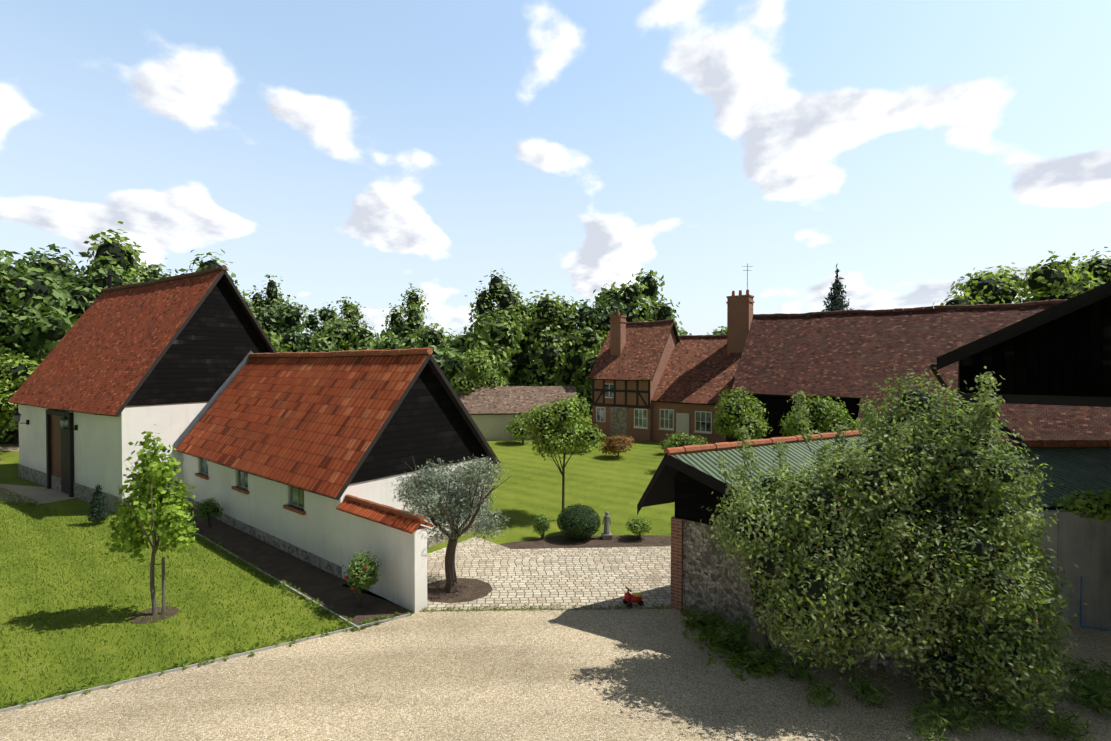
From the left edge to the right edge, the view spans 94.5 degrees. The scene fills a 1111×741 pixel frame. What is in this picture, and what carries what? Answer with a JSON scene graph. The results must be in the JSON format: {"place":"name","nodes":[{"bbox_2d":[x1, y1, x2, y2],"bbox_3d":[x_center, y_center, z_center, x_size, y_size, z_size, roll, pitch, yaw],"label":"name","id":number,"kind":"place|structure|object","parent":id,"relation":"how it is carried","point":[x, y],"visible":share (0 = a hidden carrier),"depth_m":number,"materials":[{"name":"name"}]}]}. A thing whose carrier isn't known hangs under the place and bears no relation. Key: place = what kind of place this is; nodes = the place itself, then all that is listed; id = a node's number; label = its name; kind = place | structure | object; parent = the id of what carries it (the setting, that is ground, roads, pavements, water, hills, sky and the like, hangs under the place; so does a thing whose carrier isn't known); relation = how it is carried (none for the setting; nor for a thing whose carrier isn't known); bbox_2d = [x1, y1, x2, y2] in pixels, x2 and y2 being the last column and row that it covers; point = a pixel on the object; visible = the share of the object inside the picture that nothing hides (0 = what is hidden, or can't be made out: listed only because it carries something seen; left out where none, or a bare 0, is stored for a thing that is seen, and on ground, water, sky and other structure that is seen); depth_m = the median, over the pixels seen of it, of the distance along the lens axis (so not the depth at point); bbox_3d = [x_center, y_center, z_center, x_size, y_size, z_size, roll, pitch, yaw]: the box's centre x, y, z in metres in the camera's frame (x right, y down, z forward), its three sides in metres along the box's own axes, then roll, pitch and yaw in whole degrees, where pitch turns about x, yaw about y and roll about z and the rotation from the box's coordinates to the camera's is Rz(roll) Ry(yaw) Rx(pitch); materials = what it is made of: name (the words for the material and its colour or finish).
{"place":"outdoors","nodes":[
{"label":"outdoors","id":0,"kind":"place"},
{"bbox_2d":[0,444,18,450],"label":"path","id":1,"kind":"structure","parent":0,"point":[9,447],"depth_m":33.69,"materials":[{"name":"beige gravel"}]},
{"bbox_2d":[0,484,74,505],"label":"path","id":2,"kind":"structure","parent":0,"point":[41,495],"depth_m":21.61,"materials":[{"name":"grey gravel"}]},
{"bbox_2d":[8,265,276,512],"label":"house","id":3,"kind":"structure","parent":0,"point":[118,369],"depth_m":21.28,"materials":[{"name":"tile"}]},
{"bbox_2d":[12,410,28,424],"bbox_3d":[-24.978,2.198,23.967,0.575,0.710,0.321,-1,1,-43],"label":"lantern","id":4,"kind":"object","parent":3,"relation":"attached to","point":[16,415],"visible":0.98,"depth_m":23.85,"materials":[{"name":"black metal"}]},
{"bbox_2d":[59,414,77,429],"bbox_3d":[-19.686,2.092,20.736,0.575,0.710,0.321,-1,1,-43],"label":"lantern","id":5,"kind":"object","parent":3,"relation":"attached to","point":[63,419],"visible":1,"depth_m":20.62,"materials":[{"name":"black metal"}]},
{"bbox_2d":[0,414,699,708],"bbox_3d":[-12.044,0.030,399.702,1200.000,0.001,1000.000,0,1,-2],"label":"ground","id":6,"kind":"structure","parent":0,"point":[601,483],"depth_m":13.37,"materials":[{"name":"green plant"}]},
{"bbox_2d":[0,413,18,437],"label":"tree","id":7,"kind":"object","parent":6,"relation":"on","point":[11,422],"visible":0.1,"depth_m":30.50,"materials":[{"name":"green plant"}]},
{"bbox_2d":[0,500,34,505],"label":"edge grass","id":8,"kind":"structure","parent":6,"relation":"on","point":[7,502],"depth_m":20.10,"materials":[{"name":"green plant"}]},
{"bbox_2d":[0,353,39,460],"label":"tree","id":9,"kind":"object","parent":6,"relation":"on","point":[15,374],"visible":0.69,"depth_m":28.67,"materials":[{"name":"green plant"}]},
{"bbox_2d":[0,250,40,442],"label":"tree","id":10,"kind":"object","parent":6,"relation":"on","point":[19,347],"visible":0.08,"depth_m":34.29,"materials":[{"name":"green plant"}]},
{"bbox_2d":[23,352,47,382],"bbox_3d":[-36.329,1.786,35.625,5.325,6.594,5.046,0,1,-2],"label":"tree","id":11,"kind":"object","parent":6,"relation":"on","point":[40,358],"depth_m":35.79,"materials":[{"name":"green plant"}]},
{"bbox_2d":[0,247,87,442],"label":"tree","id":12,"kind":"object","parent":6,"relation":"on","point":[41,328],"visible":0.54,"depth_m":34.95,"materials":[{"name":"green plant"}]},
{"bbox_2d":[10,243,136,318],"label":"tree","id":13,"kind":"object","parent":6,"relation":"on","point":[88,287],"visible":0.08,"depth_m":41.25,"materials":[{"name":"green plant"}]},
{"bbox_2d":[87,485,111,524],"bbox_3d":[-15.666,4.577,17.594,0.658,1.407,0.638,0,1,-2],"label":"cone shrub","id":14,"kind":"object","parent":6,"relation":"on","point":[98,511],"visible":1,"depth_m":17.52,"materials":[{"name":"green plant"}]},
{"bbox_2d":[76,221,152,293],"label":"tree","id":15,"kind":"object","parent":6,"relation":"on","point":[109,250],"depth_m":43.91,"materials":[{"name":"green plant"}]},
{"bbox_2d":[91,258,177,282],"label":"tree","id":16,"kind":"object","parent":6,"relation":"on","point":[154,275],"depth_m":47.86,"materials":[{"name":"green plant"}]},
{"bbox_2d":[101,431,198,615],"bbox_3d":[-8.838,3.304,11.202,1.650,4.229,1.650,-1,1,-41],"label":"young tree","id":17,"kind":"object","parent":6,"relation":"on","point":[164,513],"visible":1,"depth_m":11.12,"materials":[{"name":"green plant"}]},
{"bbox_2d":[129,606,178,623],"bbox_3d":[-8.804,5.360,11.272,0.900,0.001,0.800,0,1,-2],"label":"mulch bed","id":18,"kind":"object","parent":6,"relation":"on","point":[145,613],"visible":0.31,"depth_m":11.23,"materials":[{"name":"soil"}]},
{"bbox_2d":[0,611,411,708],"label":"edge grass","id":19,"kind":"structure","parent":6,"relation":"on","point":[29,698],"depth_m":9.31,"materials":[{"name":"green plant"}]},
{"bbox_2d":[178,249,261,323],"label":"tree","id":20,"kind":"object","parent":6,"relation":"on","point":[212,263],"visible":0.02,"depth_m":50.77,"materials":[{"name":"green plant"}]},
{"bbox_2d":[247,274,292,338],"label":"tree","id":21,"kind":"object","parent":6,"relation":"on","point":[271,292],"visible":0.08,"depth_m":61.53,"materials":[{"name":"green plant"}]},
{"bbox_2d":[186,527,355,630],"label":"edge grass","id":22,"kind":"structure","parent":6,"relation":"on","point":[279,584],"depth_m":12.86,"materials":[{"name":"green plant"}]},
{"bbox_2d":[187,527,359,629],"bbox_3d":[-9.687,5.285,15.062,14.351,0.060,0.030,1,1,38],"label":"bed edge","id":23,"kind":"object","parent":6,"relation":"on","point":[321,606],"visible":0.53,"depth_m":12.39,"materials":[{"name":"grey stone"}]},
{"bbox_2d":[263,329,294,352],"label":"tree","id":24,"kind":"object","parent":6,"relation":"on","point":[276,343],"visible":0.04,"depth_m":44.10,"materials":[{"name":"green plant"}]},
{"bbox_2d":[252,295,318,352],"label":"tree","id":25,"kind":"object","parent":6,"relation":"on","point":[286,320],"visible":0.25,"depth_m":56.98,"materials":[{"name":"green plant"}]},
{"bbox_2d":[183,506,413,629],"bbox_3d":[-9.257,5.303,15.374,14.650,0.001,1.150,1,1,38],"label":"flower bed","id":26,"kind":"object","parent":6,"relation":"on","point":[327,589],"visible":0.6,"depth_m":13.41,"materials":[{"name":"soil"}]},
{"bbox_2d":[192,497,223,526],"bbox_3d":[-11.732,4.799,17.324,0.918,1.021,0.700,0,1,-2],"label":"shrub","id":27,"kind":"object","parent":26,"relation":"on","point":[207,509],"visible":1,"depth_m":17.26,"materials":[{"name":"green plant"}]},
{"bbox_2d":[343,547,380,608],"bbox_3d":[-4.341,4.691,11.488,0.797,1.410,0.941,0,1,-2],"label":"rose bush","id":28,"kind":"object","parent":26,"relation":"on","point":[360,576],"visible":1,"depth_m":11.39,"materials":[{"name":"green plant"}]},
{"bbox_2d":[344,566,367,589],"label":"rose flowers","id":29,"kind":"object","parent":28,"relation":"attached to","point":[346,577],"visible":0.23,"depth_m":11.29,"materials":[{"name":"red plant"}]},
{"bbox_2d":[301,302,347,351],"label":"tree","id":30,"kind":"object","parent":6,"relation":"on","point":[324,313],"visible":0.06,"depth_m":61.81,"materials":[{"name":"green plant"}]},
{"bbox_2d":[175,348,499,577],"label":"barn","id":31,"kind":"structure","parent":6,"relation":"on","point":[287,452],"depth_m":15.71,"materials":[{"name":"tile"}]},
{"bbox_2d":[174,351,252,448],"bbox_3d":[-13.307,1.071,22.524,0.199,3.916,5.958,0,1,31],"label":"flashing","id":32,"kind":"object","parent":31,"relation":"attached to","point":[203,411],"visible":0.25,"depth_m":21.18,"materials":[{"name":"grey metal"}]},
{"bbox_2d":[327,296,365,328],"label":"tree","id":33,"kind":"object","parent":6,"relation":"on","point":[350,311],"visible":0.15,"depth_m":68.44,"materials":[{"name":"green plant"}]},
{"bbox_2d":[305,319,396,351],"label":"tree","id":34,"kind":"object","parent":6,"relation":"on","point":[353,336],"visible":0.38,"depth_m":57.87,"materials":[{"name":"green plant"}]},
{"bbox_2d":[360,323,389,337],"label":"hedge tree","id":35,"kind":"object","parent":6,"relation":"on","point":[383,330],"visible":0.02,"depth_m":84.94,"materials":[{"name":"green plant"}]},
{"bbox_2d":[336,494,433,612],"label":"garden wall","id":36,"kind":"structure","parent":6,"relation":"on","point":[394,539],"depth_m":11.90,"materials":[{"name":"paint"}]},
{"bbox_2d":[370,325,416,349],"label":"tree","id":37,"kind":"object","parent":6,"relation":"on","point":[388,344],"visible":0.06,"depth_m":60.39,"materials":[{"name":"green plant"}]},
{"bbox_2d":[381,283,428,340],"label":"tree","id":38,"kind":"object","parent":6,"relation":"on","point":[413,312],"visible":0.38,"depth_m":64.32,"materials":[{"name":"green plant"}]},
{"bbox_2d":[393,321,450,348],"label":"tree","id":39,"kind":"object","parent":6,"relation":"on","point":[430,336],"visible":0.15,"depth_m":58.84,"materials":[{"name":"green plant"}]},
{"bbox_2d":[424,343,470,389],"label":"tree","id":40,"kind":"object","parent":6,"relation":"on","point":[449,363],"visible":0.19,"depth_m":45.34,"materials":[{"name":"green plant"}]},
{"bbox_2d":[422,324,475,354],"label":"tree","id":41,"kind":"object","parent":6,"relation":"on","point":[461,344],"visible":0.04,"depth_m":59.63,"materials":[{"name":"green plant"}]},
{"bbox_2d":[450,346,509,395],"bbox_3d":[-5.732,1.560,39.830,3.770,6.929,5.206,0,1,28],"label":"tree","id":42,"kind":"object","parent":6,"relation":"on","point":[479,370],"visible":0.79,"depth_m":38.86,"materials":[{"name":"green plant"}]},
{"bbox_2d":[457,331,512,381],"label":"tree","id":43,"kind":"object","parent":6,"relation":"on","point":[495,353],"visible":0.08,"depth_m":50.35,"materials":[{"name":"green plant"}]},
{"bbox_2d":[464,268,529,382],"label":"tree","id":44,"kind":"object","parent":6,"relation":"on","point":[500,293],"visible":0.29,"depth_m":57.91,"materials":[{"name":"green plant"}]},
{"bbox_2d":[468,303,534,385],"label":"tree","id":45,"kind":"object","parent":6,"relation":"on","point":[501,331],"visible":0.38,"depth_m":53.03,"materials":[{"name":"green plant"}]},
{"bbox_2d":[343,537,670,610],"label":"cobbled yard","id":46,"kind":"structure","parent":6,"relation":"on","point":[568,578],"depth_m":13.41,"materials":[{"name":"beige stone"}]},
{"bbox_2d":[427,578,492,602],"bbox_3d":[-2.429,5.339,12.491,1.800,0.001,1.400,0,1,-2],"label":"planting bed","id":47,"kind":"object","parent":46,"relation":"on","point":[471,589],"visible":0.69,"depth_m":12.40,"materials":[{"name":"soil"}]},
{"bbox_2d":[391,454,510,592],"bbox_3d":[-2.651,3.692,12.613,3.129,3.375,2.741,0,1,-2],"label":"olive tree","id":48,"kind":"object","parent":47,"relation":"on","point":[443,502],"visible":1,"depth_m":12.35,"materials":[{"name":"green plant"}]},
{"bbox_2d":[623,587,643,607],"bbox_3d":[1.768,5.163,11.725,0.432,0.391,0.245,0,1,-22],"label":"ride on toy","id":49,"kind":"object","parent":46,"relation":"on","point":[635,597],"visible":1,"depth_m":11.66,"materials":[{"name":"red plastic"}]},
{"bbox_2d":[456,386,576,439],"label":"outbuilding","id":50,"kind":"structure","parent":6,"relation":"on","point":[494,411],"depth_m":37.62,"materials":[{"name":"brown tile"}]},
{"bbox_2d":[504,412,529,443],"bbox_3d":[-2.257,3.929,35.447,2.577,2.276,2.938,0,1,-2],"label":"shrub","id":51,"kind":"object","parent":6,"relation":"on","point":[517,428],"visible":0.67,"depth_m":34.75,"materials":[{"name":"green plant"}]},
{"bbox_2d":[493,289,580,386],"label":"tree","id":52,"kind":"object","parent":6,"relation":"on","point":[543,313],"visible":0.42,"depth_m":55.63,"materials":[{"name":"green plant"}]},
{"bbox_2d":[421,602,670,612],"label":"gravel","id":53,"kind":"structure","parent":6,"relation":"on","point":[562,606],"depth_m":11.53,"materials":[{"name":"beige gravel"}]},
{"bbox_2d":[0,608,1110,740],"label":"gravel drive","id":54,"kind":"structure","parent":6,"relation":"on","point":[592,675],"depth_m":8.55,"materials":[{"name":"beige gravel"}]},
{"bbox_2d":[0,613,409,712],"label":"lawn edge","id":55,"kind":"object","parent":54,"relation":"on","point":[158,673],"visible":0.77,"depth_m":9.21,"materials":[{"name":"grey stone"}]},
{"bbox_2d":[1025,510,1110,630],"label":"concrete wall","id":56,"kind":"structure","parent":54,"relation":"on","point":[1087,542],"depth_m":10.70,"materials":[{"name":"grey concrete"}]},
{"bbox_2d":[894,440,1110,509],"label":"lean to","id":57,"kind":"object","parent":56,"relation":"on","point":[1081,465],"visible":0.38,"depth_m":12.68,"materials":[{"name":"green corrugated metal"},{"name":"dark timber"},{"name":"clay ridge tile"}]},
{"bbox_2d":[1051,489,1110,522],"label":"ivy","id":58,"kind":"object","parent":56,"relation":"attached to","point":[1092,502],"visible":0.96,"depth_m":10.61,"materials":[{"name":"green plant"}]},
{"bbox_2d":[522,393,605,511],"bbox_3d":[0.168,3.050,18.174,2.853,4.545,2.816,0,1,-24],"label":"lawn tree","id":59,"kind":"object","parent":6,"relation":"on","point":[558,427],"visible":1,"depth_m":17.62,"materials":[{"name":"green plant"}]},
{"bbox_2d":[528,321,606,422],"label":"tree","id":60,"kind":"object","parent":6,"relation":"on","point":[572,363],"visible":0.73,"depth_m":45.91,"materials":[{"name":"green plant"}]},
{"bbox_2d":[500,535,670,548],"bbox_3d":[1.277,5.296,15.897,6.000,0.001,1.140,0,1,-2],"label":"bed","id":61,"kind":"object","parent":6,"relation":"on","point":[598,541],"visible":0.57,"depth_m":15.80,"materials":[{"name":"soil"}]},
{"bbox_2d":[531,514,551,539],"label":"shrub","id":62,"kind":"object","parent":61,"relation":"on","point":[542,525],"visible":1,"depth_m":16.05,"materials":[{"name":"green plant"}]},
{"bbox_2d":[557,503,600,539],"bbox_3d":[0.724,4.771,16.254,1.432,1.095,1.467,0,1,-2],"label":"box ball","id":63,"kind":"object","parent":61,"relation":"on","point":[578,521],"visible":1,"depth_m":15.85,"materials":[{"name":"green plant"}]},
{"bbox_2d":[602,511,611,539],"bbox_3d":[1.619,4.865,16.172,0.300,0.870,0.300,0,1,-2],"label":"statue","id":64,"kind":"object","parent":61,"relation":"on","point":[606,534],"visible":0.98,"depth_m":16.10,"materials":[{"name":"stone"}]},
{"bbox_2d":[625,516,651,539],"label":"shrub","id":65,"kind":"object","parent":61,"relation":"on","point":[641,526],"visible":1,"depth_m":15.96,"materials":[{"name":"green plant"}]},
{"bbox_2d":[559,289,633,385],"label":"tree","id":66,"kind":"object","parent":6,"relation":"on","point":[588,316],"visible":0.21,"depth_m":55.03,"materials":[{"name":"green plant"}]},
{"bbox_2d":[598,434,636,456],"bbox_3d":[3.580,4.412,30.080,2.136,1.460,2.286,0,1,20],"label":"orange shrub","id":67,"kind":"object","parent":6,"relation":"on","point":[615,444],"visible":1,"depth_m":29.63,"materials":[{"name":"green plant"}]},
{"bbox_2d":[588,319,679,440],"bbox_3d":[6.811,0.530,40.491,5.405,8.872,7.200,1,1,38],"label":"farmhouse","id":68,"kind":"object","parent":6,"relation":"on","point":[625,383],"visible":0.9,"depth_m":38.20,"materials":[{"name":"tile"}]},
{"bbox_2d":[609,311,626,354],"bbox_3d":[4.859,-2.575,39.808,1.020,4.100,0.920,1,1,38],"label":"chimney","id":69,"kind":"object","parent":68,"relation":"on","point":[618,322],"visible":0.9,"depth_m":39.50,"materials":[{"name":"brick"}]},
{"bbox_2d":[590,268,681,334],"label":"tree","id":70,"kind":"object","parent":6,"relation":"on","point":[645,289],"visible":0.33,"depth_m":56.46,"materials":[{"name":"green plant"}]},
{"bbox_2d":[658,440,672,449],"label":"shrub","id":71,"kind":"object","parent":6,"relation":"on","point":[663,447],"visible":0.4,"depth_m":30.83,"materials":[{"name":"green plant"}]},
{"bbox_2d":[676,325,687,334],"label":"hedge tree","id":72,"kind":"object","parent":6,"relation":"on","point":[682,330],"visible":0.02,"depth_m":96.75,"materials":[{"name":"green plant"}]},
{"bbox_2d":[663,430,707,447],"bbox_3d":[6.748,4.132,25.994,2.470,2.140,2.336,0,1,-2],"label":"shrub","id":73,"kind":"object","parent":6,"relation":"on","point":[678,440],"visible":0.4,"depth_m":25.77,"materials":[{"name":"green plant"}]},
{"bbox_2d":[651,334,741,443],"bbox_3d":[11.242,1.142,37.894,5.304,7.719,7.700,1,1,38],"label":"farmhouse","id":74,"kind":"object","parent":6,"relation":"on","point":[699,373],"visible":0.73,"depth_m":35.94,"materials":[{"name":"tile"}]},
{"bbox_2d":[726,263,753,352],"bbox_3d":[13.108,-3.779,36.400,1.620,7.600,1.144,1,1,38],"label":"chimney","id":75,"kind":"object","parent":74,"relation":"on","point":[739,313],"visible":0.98,"depth_m":36.02,"materials":[{"name":"brick"}]},
{"bbox_2d":[707,326,726,334],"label":"hedge tree","id":76,"kind":"object","parent":6,"relation":"on","point":[723,331],"visible":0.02,"depth_m":86.90,"materials":[{"name":"green plant"}]},
{"bbox_2d":[679,613,785,680],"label":"edge grass","id":77,"kind":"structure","parent":6,"relation":"on","point":[708,632],"depth_m":9.73,"materials":[{"name":"green plant"}]},
{"bbox_2d":[712,385,772,441],"bbox_3d":[8.909,2.969,24.749,2.755,4.527,3.930,0,1,17],"label":"tree","id":78,"kind":"object","parent":6,"relation":"on","point":[741,410],"visible":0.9,"depth_m":24.12,"materials":[{"name":"green plant"}]},
{"bbox_2d":[778,394,861,436],"bbox_3d":[12.003,3.155,23.165,3.234,4.197,4.050,0,1,-2],"label":"bush","id":79,"kind":"object","parent":6,"relation":"on","point":[824,413],"visible":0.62,"depth_m":22.41,"materials":[{"name":"green plant"}]},
{"bbox_2d":[821,263,852,311],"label":"conifer","id":80,"kind":"object","parent":6,"relation":"on","point":[837,302],"visible":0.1,"depth_m":90.62,"materials":[{"name":"green plant"}]},
{"bbox_2d":[637,427,1037,680],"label":"stone building","id":81,"kind":"structure","parent":6,"relation":"on","point":[688,480],"depth_m":11.24,"materials":[{"name":"stone"}]},
{"bbox_2d":[678,606,1110,740],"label":"weeds","id":82,"kind":"object","parent":6,"relation":"on","point":[1088,689],"visible":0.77,"depth_m":8.18,"materials":[{"name":"green plant"}]},
{"bbox_2d":[699,365,1093,727],"bbox_3d":[5.617,2.705,8.991,5.869,5.582,4.049,0,1,-2],"label":"bush","id":83,"kind":"object","parent":6,"relation":"on","point":[932,503],"visible":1,"depth_m":8.19,"materials":[{"name":"green plant"}]},
{"bbox_2d":[731,299,1110,441],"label":"long barn","id":84,"kind":"structure","parent":6,"relation":"on","point":[848,357],"depth_m":27.57,"materials":[{"name":"tile"}]},
{"bbox_2d":[933,250,1104,304],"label":"tree","id":85,"kind":"object","parent":6,"relation":"on","point":[1054,280],"visible":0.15,"depth_m":47.11,"materials":[{"name":"green plant"}]},
{"bbox_2d":[937,281,1110,448],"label":"dark barn","id":86,"kind":"structure","parent":6,"relation":"on","point":[1059,354],"depth_m":12.67,"materials":[{"name":"wood"}]},
{"bbox_2d":[930,364,952,416],"bbox_3d":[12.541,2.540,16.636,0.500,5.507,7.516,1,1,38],"label":"downpipe","id":87,"kind":"object","parent":86,"relation":"attached to","point":[935,372],"visible":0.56,"depth_m":13.79,"materials":[{"name":"black metal"}]},
{"bbox_2d":[1015,247,1110,302],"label":"tree","id":88,"kind":"object","parent":6,"relation":"on","point":[1096,267],"visible":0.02,"depth_m":51.67,"materials":[{"name":"green plant"}]},
{"bbox_2d":[0,0,1110,360],"label":"sky","id":89,"kind":"structure","parent":0,"point":[363,151],"materials":[{"name":"blue"}]},
{"bbox_2d":[859,413,889,428],"bbox_3d":[14.134,3.526,21.806,3.470,3.494,2.697,0,1,-26],"label":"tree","id":90,"kind":"object","parent":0,"point":[879,420],"depth_m":22.71,"materials":[{"name":"green plant"}]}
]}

